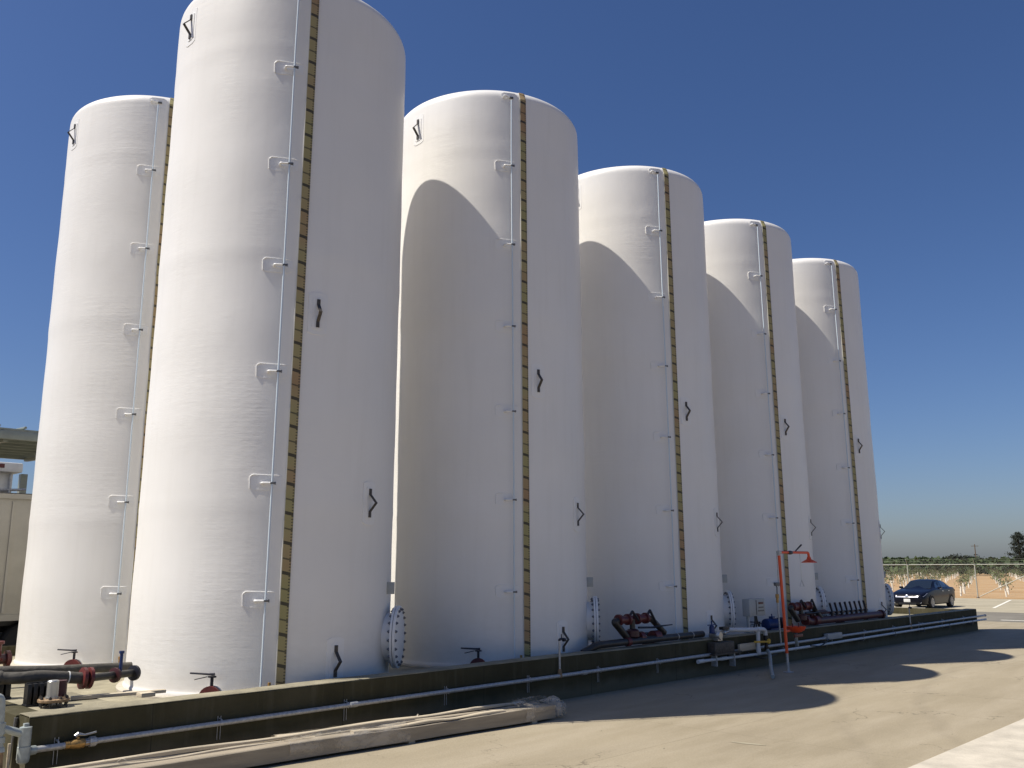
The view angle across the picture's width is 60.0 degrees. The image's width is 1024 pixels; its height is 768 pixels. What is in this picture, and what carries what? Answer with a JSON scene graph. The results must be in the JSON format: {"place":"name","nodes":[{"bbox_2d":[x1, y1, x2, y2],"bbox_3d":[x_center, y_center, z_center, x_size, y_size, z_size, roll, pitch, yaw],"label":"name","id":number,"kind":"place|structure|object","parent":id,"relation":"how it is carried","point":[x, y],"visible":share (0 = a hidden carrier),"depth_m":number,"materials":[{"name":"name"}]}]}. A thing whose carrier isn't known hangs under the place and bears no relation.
{"place":"outdoors","nodes":[
{"label":"outdoors","id":0,"kind":"place"},
{"bbox_2d":[0,0,1023,558],"label":"sky","id":1,"kind":"structure","parent":0,"point":[885,138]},
{"bbox_2d":[247,621,1023,767],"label":"yard ground","id":2,"kind":"structure","parent":0,"point":[900,708],"depth_m":12.02,"materials":[{"name":"concrete"}]},
{"bbox_2d":[0,492,31,645],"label":"box trailer","id":3,"kind":"object","parent":2,"relation":"on","point":[15,508],"visible":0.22,"depth_m":17.92,"materials":[{"name":"metal"}]},
{"bbox_2d":[0,462,25,492],"bbox_3d":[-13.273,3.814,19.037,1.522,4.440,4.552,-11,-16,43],"label":"cooling unit","id":4,"kind":"object","parent":3,"relation":"on","point":[8,470],"visible":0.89,"depth_m":20.34,"materials":[{"name":"white paint"}]},
{"bbox_2d":[0,693,37,767],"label":"corner fitting","id":5,"kind":"object","parent":2,"relation":"on","point":[25,749],"visible":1,"depth_m":8.35,"materials":[{"name":"grey metal"}]},
{"bbox_2d":[0,424,38,493],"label":"metal canopy","id":6,"kind":"object","parent":2,"relation":"on","point":[19,443],"visible":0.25,"depth_m":31.20,"materials":[{"name":"grey metal"}]},
{"bbox_2d":[5,684,113,710],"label":"raised slab end","id":7,"kind":"structure","parent":2,"relation":"on","point":[17,693],"depth_m":9.73,"materials":[{"name":"concrete"}]},
{"bbox_2d":[0,641,11,665],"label":"valve","id":8,"kind":"object","parent":7,"relation":"on","point":[6,658],"visible":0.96,"depth_m":13.10,"materials":[{"name":"red paint"}]},
{"bbox_2d":[22,681,47,706],"bbox_3d":[-5.087,3.315,9.486,0.140,0.240,0.235,-11,-16,43],"label":"pipe stand","id":9,"kind":"object","parent":7,"relation":"on","point":[34,692],"visible":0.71,"depth_m":9.43,"materials":[{"name":"black plastic"}]},
{"bbox_2d":[37,680,69,708],"bbox_3d":[-4.848,3.277,9.389,0.326,0.270,0.317,-11,-16,43],"label":"flanged spool","id":10,"kind":"object","parent":7,"relation":"on","point":[56,691],"visible":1,"depth_m":9.33,"materials":[{"name":"silver metal"}]},
{"bbox_2d":[0,651,140,688],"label":"supply pipe","id":11,"kind":"object","parent":7,"relation":"on","point":[84,677],"visible":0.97,"depth_m":9.91,"materials":[{"name":"black metal"}]},
{"bbox_2d":[70,689,165,699],"bbox_3d":[-4.400,3.507,9.983,1.000,0.045,0.322,7,-14,-33],"label":"loose plank","id":12,"kind":"object","parent":7,"relation":"on","point":[146,693],"visible":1,"depth_m":10.01,"materials":[{"name":"beige wood"}]},
{"bbox_2d":[54,695,565,767],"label":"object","id":13,"kind":"object","parent":2,"relation":"on","point":[298,745],"visible":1,"depth_m":10.00,"materials":[{"name":"beige cardboard"}]},
{"bbox_2d":[0,614,912,702],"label":"containment slab","id":14,"kind":"structure","parent":2,"relation":"on","point":[102,686],"depth_m":12.12,"materials":[{"name":"concrete"}]},
{"bbox_2d":[0,662,132,672],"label":"pipe","id":15,"kind":"object","parent":14,"relation":"on","point":[102,667],"visible":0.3,"depth_m":11.20,"materials":[{"name":"metal"}]},
{"bbox_2d":[10,95,173,665],"bbox_3d":[-6.976,-0.083,17.125,3.901,10.535,3.901,-11,-16,43],"label":"storage tank","id":16,"kind":"object","parent":14,"relation":"on","point":[75,604],"visible":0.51,"depth_m":15.37,"materials":[{"name":"metal"}]},
{"bbox_2d":[116,0,405,698],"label":"storage tank","id":17,"kind":"object","parent":14,"relation":"on","point":[263,553],"visible":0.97,"depth_m":12.26,"materials":[{"name":"white metal"}]},
{"bbox_2d":[389,90,599,667],"bbox_3d":[-0.483,-0.139,17.015,3.901,10.535,3.901,-11,-16,43],"label":"storage tank","id":18,"kind":"object","parent":14,"relation":"on","point":[488,559],"visible":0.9,"depth_m":15.44,"materials":[{"name":"metal"}]},
{"bbox_2d":[578,166,735,648],"bbox_3d":[2.703,0.487,20.146,3.901,10.535,3.901,-11,-16,43],"label":"storage tank","id":19,"kind":"object","parent":14,"relation":"on","point":[652,514],"visible":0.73,"depth_m":18.54,"materials":[{"name":"metal"}]},
{"bbox_2d":[704,219,826,634],"bbox_3d":[5.713,1.091,23.171,3.901,10.535,3.901,-11,-16,43],"label":"storage tank","id":20,"kind":"object","parent":14,"relation":"on","point":[763,493],"visible":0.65,"depth_m":21.56,"materials":[{"name":"metal"}]},
{"bbox_2d":[792,258,894,624],"bbox_3d":[8.639,1.677,26.098,3.901,10.535,3.901,-11,-16,43],"label":"storage tank","id":21,"kind":"object","parent":14,"relation":"on","point":[846,538],"visible":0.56,"depth_m":24.46,"materials":[{"name":"metal"}]},
{"bbox_2d":[1,607,977,767],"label":"containment wall","id":22,"kind":"structure","parent":2,"relation":"on","point":[68,724],"depth_m":11.78,"materials":[{"name":"concrete"}]},
{"bbox_2d":[0,684,10,698],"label":"pipe stand","id":23,"kind":"object","parent":22,"relation":"on","point":[5,690],"visible":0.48,"depth_m":9.94,"materials":[{"name":"black metal"}]},
{"bbox_2d":[37,614,986,764],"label":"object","id":24,"kind":"structure","parent":22,"relation":"attached to","point":[78,742],"depth_m":11.10,"materials":[{"name":"metal"}]},
{"bbox_2d":[558,634,565,677],"bbox_3d":[0.783,4.285,13.979,0.082,0.655,0.182,-11,-16,43],"label":"riser pipe","id":25,"kind":"object","parent":24,"relation":"attached to","point":[559,653],"visible":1,"depth_m":13.94,"materials":[{"name":"metal"}]},
{"bbox_2d":[774,553,781,643],"bbox_3d":[5.725,4.585,19.062,0.080,1.951,0.220,-11,-16,43],"label":"water riser","id":26,"kind":"object","parent":24,"relation":"attached to","point":[776,584],"visible":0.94,"depth_m":19.01,"materials":[{"name":"metal"}]},
{"bbox_2d":[908,604,911,628],"bbox_3d":[10.819,6.311,24.062,0.082,0.635,0.182,-11,-16,43],"label":"riser pipe","id":27,"kind":"object","parent":24,"relation":"attached to","point":[909,607],"visible":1,"depth_m":24.02,"materials":[{"name":"metal"}]},
{"bbox_2d":[611,609,672,642],"bbox_3d":[2.364,4.394,16.051,0.236,0.608,1.736,-11,-16,43],"label":"pipe manifold","id":28,"kind":"object","parent":22,"relation":"on","point":[618,621],"visible":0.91,"depth_m":15.85,"materials":[{"name":"red paint"}]},
{"bbox_2d":[580,631,704,650],"bbox_3d":[2.469,4.674,16.022,3.553,0.252,0.210,11,-16,-43],"label":"header pipe","id":29,"kind":"object","parent":22,"relation":"on","point":[628,641],"visible":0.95,"depth_m":15.79,"materials":[{"name":"red paint"}]},
{"bbox_2d":[707,641,755,666],"bbox_3d":[4.360,5.294,17.444,0.185,0.475,1.660,-11,-16,43],"label":"pump shelf","id":30,"kind":"object","parent":22,"relation":"attached to","point":[716,649],"visible":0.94,"depth_m":17.16,"materials":[{"name":"metal"}]},
{"bbox_2d":[707,621,729,640],"bbox_3d":[4.022,4.819,17.347,0.240,0.380,0.680,-11,-16,43],"label":"pump","id":31,"kind":"object","parent":30,"relation":"on","point":[715,635],"visible":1,"depth_m":17.21,"materials":[{"name":"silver metal"}]},
{"bbox_2d":[742,598,764,632],"bbox_3d":[5.209,4.973,19.063,0.179,0.695,0.670,-11,-16,43],"label":"control box","id":32,"kind":"object","parent":22,"relation":"on","point":[755,607],"visible":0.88,"depth_m":18.94,"materials":[{"name":"grey metal"}]},
{"bbox_2d":[761,614,782,629],"bbox_3d":[5.777,5.242,19.564,0.240,0.344,0.760,-11,-16,43],"label":"electric motor","id":33,"kind":"object","parent":22,"relation":"on","point":[771,622],"visible":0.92,"depth_m":19.36,"materials":[{"name":"blue paint"}]},
{"bbox_2d":[787,599,825,624],"bbox_3d":[6.847,5.295,20.556,0.236,0.608,1.736,-11,-16,43],"label":"pipe manifold","id":34,"kind":"object","parent":22,"relation":"on","point":[800,607],"visible":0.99,"depth_m":20.37,"materials":[{"name":"red paint"}]},
{"bbox_2d":[810,632,841,646],"bbox_3d":[7.158,5.846,20.258,0.134,0.244,1.676,-11,-16,43],"label":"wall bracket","id":35,"kind":"object","parent":22,"relation":"attached to","point":[835,635],"depth_m":20.45,"materials":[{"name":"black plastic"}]},
{"bbox_2d":[696,618,986,663],"bbox_3d":[9.238,6.346,22.345,0.155,0.123,16.650,-11,-16,43],"label":"plastic pipe","id":36,"kind":"object","parent":22,"relation":"attached to","point":[859,638],"visible":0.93,"depth_m":20.43,"materials":[{"name":"white plastic"}]},
{"bbox_2d":[803,600,885,624],"bbox_3d":[8.277,5.662,22.006,0.230,0.508,4.440,-11,-16,43],"label":"valve header","id":37,"kind":"object","parent":22,"relation":"on","point":[843,617],"visible":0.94,"depth_m":22.03,"materials":[{"name":"red paint"}]},
{"bbox_2d":[735,742,761,744],"bbox_3d":[2.778,4.230,10.432,0.410,0.001,0.075,-7,-14,31],"label":"ground streak","id":38,"kind":"object","parent":2,"relation":"on","point":[748,743],"visible":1,"depth_m":10.43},
{"bbox_2d":[726,627,777,678],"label":"drain pipes","id":39,"kind":"object","parent":2,"relation":"on","point":[758,630],"visible":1,"depth_m":17.98,"materials":[{"name":"white plastic"}]},
{"bbox_2d":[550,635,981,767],"bbox_3d":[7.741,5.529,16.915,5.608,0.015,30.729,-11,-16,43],"label":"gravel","id":40,"kind":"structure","parent":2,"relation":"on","point":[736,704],"depth_m":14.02,"materials":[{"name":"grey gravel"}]},
{"bbox_2d":[776,544,816,672],"bbox_3d":[5.779,4.513,18.026,0.445,2.476,1.480,-11,-16,43],"label":"safety shower","id":41,"kind":"object","parent":2,"relation":"on","point":[796,630],"visible":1,"depth_m":17.67,"materials":[{"name":"metal"}]},
{"bbox_2d":[884,573,1023,612],"bbox_3d":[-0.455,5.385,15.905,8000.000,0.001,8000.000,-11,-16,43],"label":"field ground","id":42,"kind":"structure","parent":0,"point":[983,577],"depth_m":79.16,"materials":[{"name":"orange soil"}]},
{"bbox_2d":[888,573,897,588],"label":"sapling","id":43,"kind":"object","parent":42,"relation":"on","point":[892,581],"visible":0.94,"depth_m":70.77,"materials":[{"name":"white plant"}]},
{"bbox_2d":[882,556,1023,575],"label":"orchard","id":44,"kind":"object","parent":42,"relation":"on","point":[979,568],"visible":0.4,"depth_m":153.72,"materials":[{"name":"green plant"}]},
{"bbox_2d":[883,559,1023,597],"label":"chain link fence","id":45,"kind":"object","parent":42,"relation":"on","point":[975,578],"visible":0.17,"depth_m":54.53,"materials":[{"name":"galvanized steel"},{"name":"steel wire mesh"}]},
{"bbox_2d":[938,553,973,560],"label":"distant tree","id":46,"kind":"object","parent":42,"relation":"on","point":[954,556],"visible":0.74,"depth_m":263.08,"materials":[{"name":"green plant"}]},
{"bbox_2d":[954,577,968,595],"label":"sapling","id":47,"kind":"object","parent":42,"relation":"on","point":[960,583],"visible":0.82,"depth_m":57.58,"materials":[{"name":"beige plant"}]},
{"bbox_2d":[957,571,972,593],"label":"sapling","id":48,"kind":"object","parent":42,"relation":"on","point":[960,574],"visible":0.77,"depth_m":62.17,"materials":[{"name":"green plant"}]},
{"bbox_2d":[964,554,984,559],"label":"distant tree","id":49,"kind":"object","parent":42,"relation":"on","point":[969,556],"visible":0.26,"depth_m":269.93,"materials":[{"name":"green plant"}]},
{"bbox_2d":[996,570,1011,591],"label":"sapling","id":50,"kind":"object","parent":42,"relation":"on","point":[1005,575],"visible":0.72,"depth_m":65.16,"materials":[{"name":"green plant"}]},
{"bbox_2d":[998,580,1011,596],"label":"sapling","id":51,"kind":"object","parent":42,"relation":"on","point":[1003,582],"visible":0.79,"depth_m":55.81,"materials":[{"name":"white plant"}]},
{"bbox_2d":[1003,577,1013,593],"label":"sapling","id":52,"kind":"object","parent":42,"relation":"on","point":[1008,584],"visible":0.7,"depth_m":60.25,"materials":[{"name":"white plant"}]},
{"bbox_2d":[1004,531,1023,560],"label":"tall tree","id":53,"kind":"object","parent":42,"relation":"on","point":[1017,537],"visible":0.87,"depth_m":214.14,"materials":[{"name":"green plant"}]},
{"bbox_2d":[894,598,1023,612],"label":"parking area","id":54,"kind":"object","parent":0,"point":[988,605],"depth_m":44.42,"materials":[{"name":"grey concrete"}]},
{"bbox_2d":[893,579,954,607],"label":"parked car","id":55,"kind":"object","parent":54,"relation":"on","point":[930,593],"visible":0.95,"depth_m":42.04,"materials":[{"name":"black paint"}]},
{"bbox_2d":[908,719,1023,767],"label":"concrete apron","id":56,"kind":"object","parent":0,"point":[1003,747],"depth_m":9.57,"materials":[{"name":"beige concrete"}]},
{"bbox_2d":[977,612,1023,622],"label":"access road","id":57,"kind":"structure","parent":0,"point":[999,617],"depth_m":35.09,"materials":[{"name":"concrete"}]}
]}

